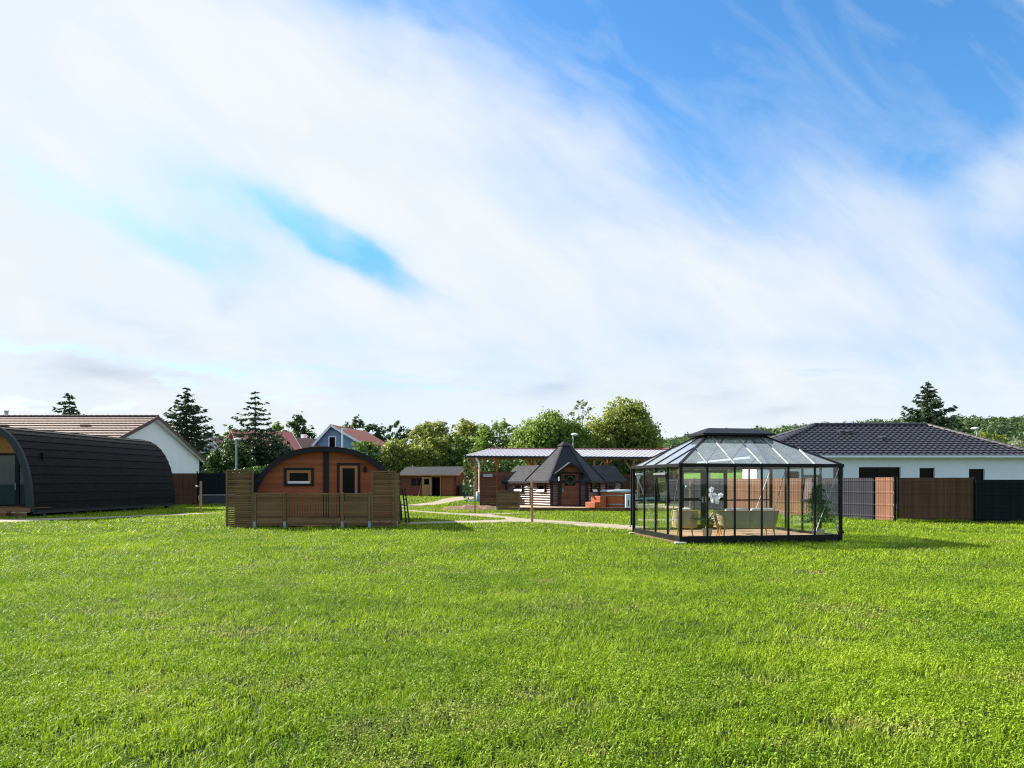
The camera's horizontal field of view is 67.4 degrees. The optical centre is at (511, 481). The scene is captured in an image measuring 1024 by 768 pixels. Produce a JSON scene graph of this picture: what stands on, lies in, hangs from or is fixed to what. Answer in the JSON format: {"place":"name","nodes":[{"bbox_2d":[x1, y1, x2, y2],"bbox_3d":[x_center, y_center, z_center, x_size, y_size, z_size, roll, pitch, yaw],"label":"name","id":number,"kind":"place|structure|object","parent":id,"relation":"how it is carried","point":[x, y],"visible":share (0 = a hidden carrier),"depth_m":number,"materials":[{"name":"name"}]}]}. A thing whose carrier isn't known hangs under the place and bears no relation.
{"place":"outdoors","nodes":[
{"label":"outdoors","id":0,"kind":"place"},
{"bbox_2d":[0,513,221,521],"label":"gravel path","id":1,"kind":"structure","parent":0,"point":[24,520],"depth_m":33.10,"materials":[{"name":"beige gravel"}]},
{"bbox_2d":[401,496,473,506],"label":"gravel path","id":2,"kind":"structure","parent":0,"point":[446,500],"depth_m":60.92,"materials":[{"name":"beige gravel"}]},
{"bbox_2d":[0,487,1023,767],"bbox_3d":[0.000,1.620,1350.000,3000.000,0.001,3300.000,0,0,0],"label":"ground","id":3,"kind":"structure","parent":0,"point":[412,757],"depth_m":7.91,"materials":[{"name":"green plant"}]},
{"bbox_2d":[53,393,84,414],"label":"spruce tree","id":4,"kind":"object","parent":3,"relation":"on","point":[72,410],"visible":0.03,"depth_m":91.71,"materials":[{"name":"green plant"}]},
{"bbox_2d":[0,426,175,517],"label":"camping pod","id":5,"kind":"object","parent":3,"relation":"on","point":[43,472],"visible":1,"depth_m":37.78,"materials":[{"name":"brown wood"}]},
{"bbox_2d":[0,453,44,505],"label":"door","id":6,"kind":"structure","parent":5,"relation":"in","point":[12,491],"depth_m":35.53,"materials":[{"name":"clear glass"}]},
{"bbox_2d":[0,410,206,472],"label":"house","id":7,"kind":"structure","parent":3,"relation":"on","point":[182,455],"depth_m":55.65,"materials":[{"name":"beige concrete"}]},
{"bbox_2d":[161,387,227,472],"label":"spruce tree","id":8,"kind":"object","parent":3,"relation":"on","point":[180,424],"visible":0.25,"depth_m":83.69,"materials":[{"name":"green plant"}]},
{"bbox_2d":[196,481,201,512],"bbox_3d":[-15.851,0.800,38.874,0.308,1.600,0.110,0,0,-15],"label":"path light","id":9,"kind":"object","parent":3,"relation":"on","point":[200,486],"visible":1,"depth_m":38.85,"materials":[{"name":"wood"}]},
{"bbox_2d":[199,429,238,452],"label":"house","id":10,"kind":"structure","parent":3,"relation":"on","point":[214,441],"depth_m":100.11,"materials":[{"name":"tile"}]},
{"bbox_2d":[217,424,232,437],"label":"round tree","id":11,"kind":"object","parent":3,"relation":"on","point":[226,433],"visible":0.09,"depth_m":124.88,"materials":[{"name":"green plant"}]},
{"bbox_2d":[202,438,253,472],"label":"shrub","id":12,"kind":"object","parent":3,"relation":"on","point":[217,461],"visible":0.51,"depth_m":69.47,"materials":[{"name":"green plant"}]},
{"bbox_2d":[196,464,265,472],"bbox_3d":[-18.199,0.136,57.497,11.075,3.167,1.878,0,0,0],"label":"hedge","id":13,"kind":"object","parent":3,"relation":"on","point":[255,468],"visible":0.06,"depth_m":57.39,"materials":[{"name":"green plant"}]},
{"bbox_2d":[234,438,240,469],"bbox_3d":[-22.131,-0.950,61.950,0.560,5.100,0.560,0,0,0],"label":"street lamp","id":14,"kind":"object","parent":3,"relation":"on","point":[237,439],"visible":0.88,"depth_m":61.94,"materials":[{"name":"metal"}]},
{"bbox_2d":[201,391,291,472],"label":"spruce tree","id":15,"kind":"object","parent":3,"relation":"on","point":[254,436],"visible":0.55,"depth_m":74.54,"materials":[{"name":"green plant"}]},
{"bbox_2d":[227,431,293,472],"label":"dark tree","id":16,"kind":"object","parent":3,"relation":"on","point":[280,449],"visible":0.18,"depth_m":75.61,"materials":[{"name":"green plant"}]},
{"bbox_2d":[221,430,300,455],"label":"house","id":17,"kind":"structure","parent":3,"relation":"on","point":[291,439],"depth_m":91.76,"materials":[{"name":"red tile"}]},
{"bbox_2d":[268,421,292,431],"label":"round tree","id":18,"kind":"object","parent":3,"relation":"on","point":[278,427],"visible":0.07,"depth_m":131.85,"materials":[{"name":"green plant"}]},
{"bbox_2d":[172,473,397,504],"bbox_3d":[-15.430,0.515,51.391,15.562,2.170,0.273,0,0,-3],"label":"screen fence","id":19,"kind":"object","parent":3,"relation":"on","point":[187,490],"visible":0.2,"depth_m":51.01,"materials":[{"name":"black metal"}]},
{"bbox_2d":[283,411,319,438],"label":"round tree","id":20,"kind":"object","parent":3,"relation":"on","point":[298,423],"visible":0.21,"depth_m":129.80,"materials":[{"name":"green plant"}]},
{"bbox_2d":[296,434,317,447],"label":"house","id":21,"kind":"structure","parent":3,"relation":"on","point":[304,441],"depth_m":108.72,"materials":[{"name":"brown tile"}]},
{"bbox_2d":[226,470,399,527],"bbox_3d":[-6.903,0.600,27.329,5.853,2.000,1.962,0,0,0],"label":"terrace fence","id":22,"kind":"object","parent":3,"relation":"on","point":[269,509],"visible":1,"depth_m":26.39,"materials":[{"name":"wood"}]},
{"bbox_2d":[247,446,401,525],"bbox_3d":[-7.158,0.140,29.825,5.580,2.840,7.100,0,0,-11],"label":"camping pod","id":23,"kind":"object","parent":3,"relation":"on","point":[323,469],"visible":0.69,"depth_m":28.42,"materials":[{"name":"brown wood"}]},
{"bbox_2d":[284,468,313,485],"bbox_3d":[-7.843,-0.160,28.266,1.060,0.680,0.100,0,0,-11],"label":"window","id":24,"kind":"structure","parent":23,"relation":"in","point":[292,476],"depth_m":28.28,"materials":[{"name":"black glass"}]},
{"bbox_2d":[337,463,359,518],"bbox_3d":[-6.085,0.360,28.606,0.840,2.080,0.103,0,0,-11],"label":"door","id":25,"kind":"structure","parent":23,"relation":"in","point":[351,474],"depth_m":28.63,"materials":[{"name":"brown glass"}]},
{"bbox_2d":[312,424,389,465],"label":"house","id":26,"kind":"structure","parent":3,"relation":"on","point":[331,435],"depth_m":100.12,"materials":[{"name":"red tile"}]},
{"bbox_2d":[328,436,335,446],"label":"window","id":27,"kind":"structure","parent":26,"relation":"in","point":[331,439],"depth_m":100.07,"materials":[{"name":"black glass"}]},
{"bbox_2d":[342,414,364,428],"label":"dark tree","id":28,"kind":"object","parent":3,"relation":"on","point":[355,425],"visible":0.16,"depth_m":124.81,"materials":[{"name":"green plant"}]},
{"bbox_2d":[344,440,385,468],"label":"shrub","id":29,"kind":"object","parent":3,"relation":"on","point":[362,446],"visible":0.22,"depth_m":92.67,"materials":[{"name":"green plant"}]},
{"bbox_2d":[361,423,386,442],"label":"dark tree","id":30,"kind":"object","parent":3,"relation":"on","point":[376,429],"visible":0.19,"depth_m":121.64,"materials":[{"name":"green plant"}]},
{"bbox_2d":[377,437,420,492],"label":"shrub","id":31,"kind":"object","parent":3,"relation":"on","point":[397,460],"visible":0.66,"depth_m":92.81,"materials":[{"name":"green plant"}]},
{"bbox_2d":[385,420,415,470],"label":"dark tree","id":32,"kind":"object","parent":3,"relation":"on","point":[399,436],"visible":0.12,"depth_m":117.36,"materials":[{"name":"green plant"}]},
{"bbox_2d":[175,494,663,505],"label":"grass","id":33,"kind":"structure","parent":3,"relation":"on","point":[420,499],"depth_m":59.84,"materials":[{"name":"green plant"}]},
{"bbox_2d":[404,419,453,466],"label":"willow tree","id":34,"kind":"object","parent":3,"relation":"on","point":[428,427],"visible":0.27,"depth_m":97.14,"materials":[{"name":"green plant"}]},
{"bbox_2d":[410,434,454,466],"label":"shrub","id":35,"kind":"object","parent":3,"relation":"on","point":[431,455],"visible":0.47,"depth_m":92.82,"materials":[{"name":"green plant"}]},
{"bbox_2d":[400,466,472,495],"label":"garden shed","id":36,"kind":"structure","parent":3,"relation":"on","point":[442,481],"depth_m":83.25,"materials":[{"name":"brown wood"}]},
{"bbox_2d":[410,478,421,486],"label":"window","id":37,"kind":"structure","parent":36,"relation":"in","point":[414,482],"depth_m":83.35,"materials":[{"name":"black glass"}]},
{"bbox_2d":[422,477,430,494],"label":"door","id":38,"kind":"structure","parent":36,"relation":"in","point":[426,481],"depth_m":82.78,"materials":[{"name":"beige wood"}]},
{"bbox_2d":[444,435,481,473],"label":"shrub","id":39,"kind":"object","parent":3,"relation":"on","point":[461,452],"visible":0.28,"depth_m":93.12,"materials":[{"name":"green plant"}]},
{"bbox_2d":[459,484,473,495],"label":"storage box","id":40,"kind":"object","parent":3,"relation":"on","point":[461,493],"visible":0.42,"depth_m":82.39,"materials":[{"name":"plastic"}]},
{"bbox_2d":[440,505,495,509],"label":"soil","id":41,"kind":"structure","parent":3,"relation":"on","point":[478,507],"depth_m":43.62,"materials":[{"name":"beige sand"}]},
{"bbox_2d":[448,417,489,485],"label":"willow tree","id":42,"kind":"object","parent":3,"relation":"on","point":[467,428],"visible":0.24,"depth_m":97.97,"materials":[{"name":"green plant"}]},
{"bbox_2d":[470,481,475,512],"bbox_3d":[-1.956,0.800,38.399,0.308,1.600,0.110,0,0,-1],"label":"path light","id":43,"kind":"object","parent":3,"relation":"on","point":[474,486],"visible":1,"depth_m":38.36,"materials":[{"name":"wood"}]},
{"bbox_2d":[476,492,479,501],"bbox_3d":[-2.550,1.200,59.900,0.580,0.800,0.571,0,0,0],"label":"rain barrel","id":44,"kind":"object","parent":3,"relation":"on","point":[477,496],"visible":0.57,"depth_m":59.65,"materials":[{"name":"blue plastic"}]},
{"bbox_2d":[467,418,522,478],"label":"tree","id":45,"kind":"object","parent":3,"relation":"on","point":[486,433],"visible":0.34,"depth_m":78.98,"materials":[{"name":"green plant"}]},
{"bbox_2d":[480,471,515,505],"bbox_3d":[-0.867,0.490,47.000,2.210,2.220,0.090,0,0,0],"label":"privacy screen","id":46,"kind":"object","parent":3,"relation":"on","point":[493,483],"visible":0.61,"depth_m":46.99,"materials":[{"name":"brown wood"}]},
{"bbox_2d":[496,491,519,510],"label":"fence","id":47,"kind":"object","parent":3,"relation":"on","point":[507,500],"visible":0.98,"depth_m":41.79,"materials":[{"name":"wood"}]},
{"bbox_2d":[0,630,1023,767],"bbox_3d":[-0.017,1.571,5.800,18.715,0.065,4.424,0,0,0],"label":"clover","id":48,"kind":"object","parent":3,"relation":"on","point":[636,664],"visible":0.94,"depth_m":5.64,"materials":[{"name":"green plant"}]},
{"bbox_2d":[0,495,1023,543],"bbox_3d":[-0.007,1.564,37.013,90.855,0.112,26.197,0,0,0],"label":"grass","id":49,"kind":"structure","parent":3,"relation":"on","point":[218,508],"depth_m":29.21,"materials":[{"name":"green plant"}]},
{"bbox_2d":[0,560,1023,633],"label":"clover","id":50,"kind":"object","parent":3,"relation":"on","point":[131,564],"visible":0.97,"depth_m":11.02,"materials":[{"name":"green plant"}]},
{"bbox_2d":[0,521,1023,562],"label":"clover","id":51,"kind":"object","parent":3,"relation":"on","point":[748,549],"visible":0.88,"depth_m":19.92,"materials":[{"name":"green plant"}]},
{"bbox_2d":[498,406,602,469],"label":"maple tree","id":52,"kind":"object","parent":3,"relation":"on","point":[553,429],"visible":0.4,"depth_m":72.15,"materials":[{"name":"green plant"}]},
{"bbox_2d":[466,448,678,491],"bbox_3d":[5.630,-0.630,62.682,18.580,4.460,5.635,0,0,0],"label":"carport","id":53,"kind":"object","parent":3,"relation":"on","point":[528,453],"visible":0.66,"depth_m":61.38,"materials":[{"name":"metal"}]},
{"bbox_2d":[462,456,682,498],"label":"hedge","id":54,"kind":"object","parent":3,"relation":"on","point":[486,464],"visible":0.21,"depth_m":69.29,"materials":[{"name":"green plant"}]},
{"bbox_2d":[571,433,577,447],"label":"street lamp","id":55,"kind":"object","parent":3,"relation":"on","point":[574,434],"visible":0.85,"depth_m":69.93,"materials":[{"name":"metal"}]},
{"bbox_2d":[568,399,595,428],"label":"poplar tree","id":56,"kind":"object","parent":3,"relation":"on","point":[571,413],"visible":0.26,"depth_m":87.89,"materials":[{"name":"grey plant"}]},
{"bbox_2d":[520,504,686,510],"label":"deck","id":57,"kind":"structure","parent":3,"relation":"on","point":[661,507],"depth_m":41.59,"materials":[{"name":"beige wood"}]},
{"bbox_2d":[501,442,627,505],"bbox_3d":[3.496,-0.465,46.217,6.013,3.730,6.261,0,0,-35],"label":"grill hut","id":58,"kind":"object","parent":57,"relation":"on","point":[564,474],"visible":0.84,"depth_m":44.27,"materials":[{"name":"brown wood"}]},
{"bbox_2d":[513,483,522,491],"bbox_3d":[0.355,0.360,45.892,0.150,0.520,0.828,0,0,-39],"label":"window","id":59,"kind":"structure","parent":58,"relation":"in","point":[516,486],"depth_m":45.87,"materials":[{"name":"black glass"}]},
{"bbox_2d":[536,483,545,491],"bbox_3d":[1.667,0.360,44.123,0.150,0.520,0.800,0,0,-34],"label":"window","id":60,"kind":"structure","parent":58,"relation":"in","point":[541,487],"depth_m":44.04,"materials":[{"name":"black glass"}]},
{"bbox_2d":[561,474,578,505],"bbox_3d":[3.259,0.480,43.167,1.000,1.800,0.130,0,0,-4],"label":"door","id":61,"kind":"structure","parent":58,"relation":"in","point":[569,491],"depth_m":43.17,"materials":[{"name":"brown wood"}]},
{"bbox_2d":[590,483,597,491],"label":"window","id":62,"kind":"structure","parent":58,"relation":"in","point":[593,486],"depth_m":44.38,"materials":[{"name":"black glass"}]},
{"bbox_2d":[606,483,614,489],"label":"window","id":63,"kind":"structure","parent":58,"relation":"in","point":[609,486],"depth_m":45.80,"materials":[{"name":"black glass"}]},
{"bbox_2d":[585,496,605,507],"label":"tub steps","id":64,"kind":"structure","parent":57,"relation":"on","point":[598,502],"depth_m":41.43,"materials":[{"name":"orange wood"}]},
{"bbox_2d":[600,489,637,507],"bbox_3d":[5.880,0.930,42.350,2.080,0.980,2.080,0,0,0],"label":"hot tub","id":65,"kind":"object","parent":57,"relation":"on","point":[614,498],"visible":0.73,"depth_m":41.48,"materials":[{"name":"orange wood"}]},
{"bbox_2d":[624,494,635,507],"bbox_3d":[6.348,1.060,41.157,0.570,0.720,0.585,0,0,0],"label":"control cabinet","id":66,"kind":"object","parent":57,"relation":"on","point":[626,500],"visible":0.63,"depth_m":40.90,"materials":[{"name":"white plastic"}]},
{"bbox_2d":[602,396,636,422],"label":"olive tree","id":67,"kind":"object","parent":3,"relation":"on","point":[612,405],"visible":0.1,"depth_m":77.67,"materials":[{"name":"green plant"}]},
{"bbox_2d":[584,396,665,485],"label":"olive tree","id":68,"kind":"object","parent":3,"relation":"on","point":[635,429],"visible":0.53,"depth_m":74.17,"materials":[{"name":"green plant"}]},
{"bbox_2d":[635,473,642,503],"bbox_3d":[8.250,0.540,50.000,0.600,2.120,0.600,0,0,0],"label":"path light","id":69,"kind":"object","parent":3,"relation":"on","point":[638,487],"visible":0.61,"depth_m":49.93,"materials":[{"name":"silver metal"}]},
{"bbox_2d":[622,473,678,497],"bbox_3d":[11.159,0.450,61.590,5.170,2.300,0.100,0,0,0],"label":"board fence","id":70,"kind":"object","parent":3,"relation":"on","point":[649,490],"visible":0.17,"depth_m":61.59,"materials":[{"name":"wood"}]},
{"bbox_2d":[636,497,664,501],"bbox_3d":[10.514,1.390,56.450,2.973,0.419,0.900,0,0,0],"label":"trough","id":71,"kind":"object","parent":3,"relation":"on","point":[662,498],"visible":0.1,"depth_m":56.00,"materials":[{"name":"teal plastic"}]},
{"bbox_2d":[685,481,691,508],"bbox_3d":[8.280,0.800,36.006,0.308,1.600,0.110,0,0,3],"label":"path light","id":72,"kind":"object","parent":3,"relation":"on","point":[690,486],"visible":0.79,"depth_m":35.95,"materials":[{"name":"metal"}]},
{"bbox_2d":[665,478,722,510],"bbox_3d":[9.945,0.715,41.886,0.097,1.770,5.375,0,0,-24],"label":"screen fence","id":73,"kind":"object","parent":3,"relation":"on","point":[717,484],"visible":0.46,"depth_m":41.84,"materials":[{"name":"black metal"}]},
{"bbox_2d":[629,428,844,543],"bbox_3d":[6.188,0.055,21.758,4.847,3.110,3.969,0,0,-9],"label":"glass gazebo","id":74,"kind":"object","parent":3,"relation":"on","point":[677,456],"visible":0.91,"depth_m":21.35,"materials":[{"name":"black metal"}]},
{"bbox_2d":[653,472,670,502],"bbox_3d":[4.097,0.179,20.993,0.175,0.832,0.898,0,0,-9],"label":"vent window","id":75,"kind":"structure","parent":74,"relation":"in","point":[657,475],"depth_m":21.08,"materials":[{"name":"black metal"}]},
{"bbox_2d":[671,508,698,535],"bbox_3d":[4.657,1.098,20.701,0.758,0.770,0.697,0,0,12],"label":"garden armchair","id":76,"kind":"object","parent":74,"relation":"on","point":[688,514],"visible":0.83,"depth_m":20.41,"materials":[{"name":"beige fabric"}]},
{"bbox_2d":[682,470,703,526],"bbox_3d":[5.528,0.530,23.548,0.730,1.760,0.099,0,0,-10],"label":"door","id":77,"kind":"structure","parent":74,"relation":"in","point":[701,499],"depth_m":23.58,"materials":[{"name":"black metal"}]},
{"bbox_2d":[704,470,726,526],"bbox_3d":[6.271,0.530,23.674,0.730,1.760,0.099,0,0,-9],"label":"door","id":78,"kind":"structure","parent":74,"relation":"in","point":[724,499],"depth_m":23.69,"materials":[{"name":"black metal"}]},
{"bbox_2d":[710,508,778,535],"bbox_3d":[6.291,1.098,20.663,1.763,0.770,0.777,0,0,-7],"label":"garden sofa","id":79,"kind":"object","parent":74,"relation":"on","point":[747,518],"visible":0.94,"depth_m":20.33,"materials":[{"name":"beige wicker"}]},
{"bbox_2d":[800,475,818,501],"bbox_3d":[8.442,0.206,21.720,0.148,0.778,0.838,0,0,-9],"label":"vent window","id":80,"kind":"structure","parent":74,"relation":"in","point":[805,476],"depth_m":22.03,"materials":[{"name":"black metal"}]},
{"bbox_2d":[798,484,838,534],"bbox_3d":[8.207,0.778,20.604,1.084,1.404,1.111,0,0,0],"label":"potted tree","id":81,"kind":"object","parent":74,"relation":"on","point":[825,515],"visible":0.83,"depth_m":20.52,"materials":[{"name":"green plant"}]},
{"bbox_3d":[5.563,1.265,21.080,0.640,0.441,0.640,0,0,-9],"label":"side table","id":82,"kind":"object","parent":74,"relation":"on","visible":0},
{"bbox_2d":[708,486,722,513],"bbox_3d":[5.581,0.589,21.091,0.482,0.911,0.480,0,0,0],"label":"orchid","id":83,"kind":"object","parent":82,"relation":"on","point":[713,496],"visible":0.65,"depth_m":21.09,"materials":[{"name":"white plant"}]},
{"bbox_2d":[727,478,811,515],"bbox_3d":[12.222,0.715,36.862,0.097,1.770,5.860,0,0,-24],"label":"screen fence","id":84,"kind":"object","parent":3,"relation":"on","point":[755,491],"visible":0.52,"depth_m":36.72,"materials":[{"name":"brown wood"}]},
{"bbox_2d":[812,478,874,519],"bbox_3d":[14.086,0.715,32.749,0.097,1.770,3.374,0,0,-24],"label":"screen fence","id":85,"kind":"object","parent":3,"relation":"on","point":[858,494],"visible":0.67,"depth_m":32.24,"materials":[{"name":"grey plastic"}]},
{"bbox_2d":[696,423,1023,479],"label":"bungalow","id":86,"kind":"object","parent":3,"relation":"on","point":[899,450],"visible":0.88,"depth_m":44.25,"materials":[{"name":"white paint"}]},
{"bbox_2d":[790,471,798,477],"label":"window","id":87,"kind":"structure","parent":86,"relation":"in","point":[793,474],"depth_m":44.17,"materials":[{"name":"grey glass"}]},
{"bbox_2d":[833,467,837,477],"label":"window","id":88,"kind":"structure","parent":86,"relation":"in","point":[834,469],"depth_m":44.17,"materials":[{"name":"black glass"}]},
{"bbox_2d":[859,467,898,477],"bbox_3d":[21.071,0.245,44.170,2.396,2.110,0.060,0,0,0],"label":"window","id":89,"kind":"structure","parent":86,"relation":"in","point":[864,472],"depth_m":44.17,"materials":[{"name":"black glass"}]},
{"bbox_2d":[919,468,932,477],"bbox_3d":[23.784,-0.130,44.170,0.880,1.260,0.060,0,0,0],"label":"window","id":90,"kind":"structure","parent":86,"relation":"in","point":[923,472],"depth_m":44.17,"materials":[{"name":"black glass"}]},
{"bbox_2d":[969,469,982,479],"bbox_3d":[26.632,-0.105,44.170,0.904,1.210,0.060,0,0,0],"label":"window","id":91,"kind":"structure","parent":86,"relation":"in","point":[977,473],"depth_m":44.17,"materials":[{"name":"black glass"}]},
{"bbox_2d":[873,476,895,521],"bbox_3d":[14.956,0.705,30.829,0.097,1.790,1.044,0,0,-24],"label":"screen fence","id":92,"kind":"object","parent":3,"relation":"on","point":[884,496],"visible":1,"depth_m":30.80,"materials":[{"name":"brown wood"}]},
{"bbox_2d":[896,477,974,521],"bbox_3d":[16.435,0.715,29.825,2.703,1.770,0.100,0,0,21],"label":"screen fence","id":93,"kind":"object","parent":3,"relation":"on","point":[931,498],"visible":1,"depth_m":29.80,"materials":[{"name":"brown wood"}]},
{"bbox_2d":[889,381,990,437],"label":"spruce tree","id":94,"kind":"object","parent":3,"relation":"on","point":[927,413],"visible":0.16,"depth_m":109.14,"materials":[{"name":"green plant"}]},
{"bbox_2d":[971,427,978,435],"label":"street lamp","id":95,"kind":"object","parent":3,"relation":"on","point":[975,428],"visible":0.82,"depth_m":79.91,"materials":[{"name":"metal"}]},
{"bbox_2d":[978,431,1009,443],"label":"bush","id":96,"kind":"object","parent":3,"relation":"on","point":[987,434],"visible":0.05,"depth_m":125.41,"materials":[{"name":"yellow plant"}]},
{"bbox_2d":[975,479,1023,522],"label":"screen fence","id":97,"kind":"object","parent":3,"relation":"on","point":[1000,500],"visible":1,"depth_m":28.94,"materials":[{"name":"black plastic"}]},
{"bbox_2d":[1008,438,1023,447],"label":"bush","id":98,"kind":"object","parent":3,"relation":"on","point":[1016,442],"visible":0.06,"depth_m":117.97,"materials":[{"name":"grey plant"}]},
{"bbox_2d":[0,573,1023,646],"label":"grass","id":99,"kind":"structure","parent":0,"point":[385,592],"depth_m":9.63,"materials":[{"name":"green plant"}]},
{"bbox_2d":[0,531,1023,576],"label":"grass","id":100,"kind":"structure","parent":0,"point":[725,546],"depth_m":17.30,"materials":[{"name":"green plant"}]},
{"bbox_2d":[0,0,1023,460],"label":"sky","id":101,"kind":"structure","parent":0,"point":[769,214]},
{"bbox_2d":[402,510,646,529],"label":"gravel path","id":102,"kind":"structure","parent":0,"point":[513,519],"depth_m":30.63,"materials":[{"name":"beige gravel"}]},
{"bbox_2d":[402,488,409,522],"bbox_3d":[-4.087,0.940,29.550,0.265,1.327,0.740,0,0,4],"label":"ladder","id":103,"kind":"object","parent":102,"relation":"on","point":[405,512],"visible":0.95,"depth_m":29.45,"materials":[{"name":"brown wood"}]},
{"bbox_2d":[526,481,532,521],"bbox_3d":[0.694,0.800,30.399,0.308,1.600,0.110,0,0,-1],"label":"path light","id":104,"kind":"object","parent":102,"relation":"on","point":[531,487],"visible":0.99,"depth_m":30.35,"materials":[{"name":"metal"}]},
{"bbox_2d":[690,510,723,535],"bbox_3d":[5.154,1.093,20.185,1.139,0.774,0.867,0,0,23],"label":"potted plant","id":105,"kind":"object","parent":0,"point":[710,519],"visible":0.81,"depth_m":20.14,"materials":[{"name":"green plant"}]},
{"bbox_2d":[477,434,1009,486],"bbox_3d":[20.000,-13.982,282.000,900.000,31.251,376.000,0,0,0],"label":"hill","id":106,"kind":"structure","parent":0,"point":[730,474],"depth_m":153.11,"materials":[{"name":"green plant"}]},
{"bbox_2d":[393,414,1023,471],"bbox_3d":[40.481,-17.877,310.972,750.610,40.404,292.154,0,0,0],"label":"forest","id":107,"kind":"object","parent":106,"relation":"on","point":[1013,426],"visible":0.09,"depth_m":335.00,"materials":[{"name":"green plant"}]}
]}

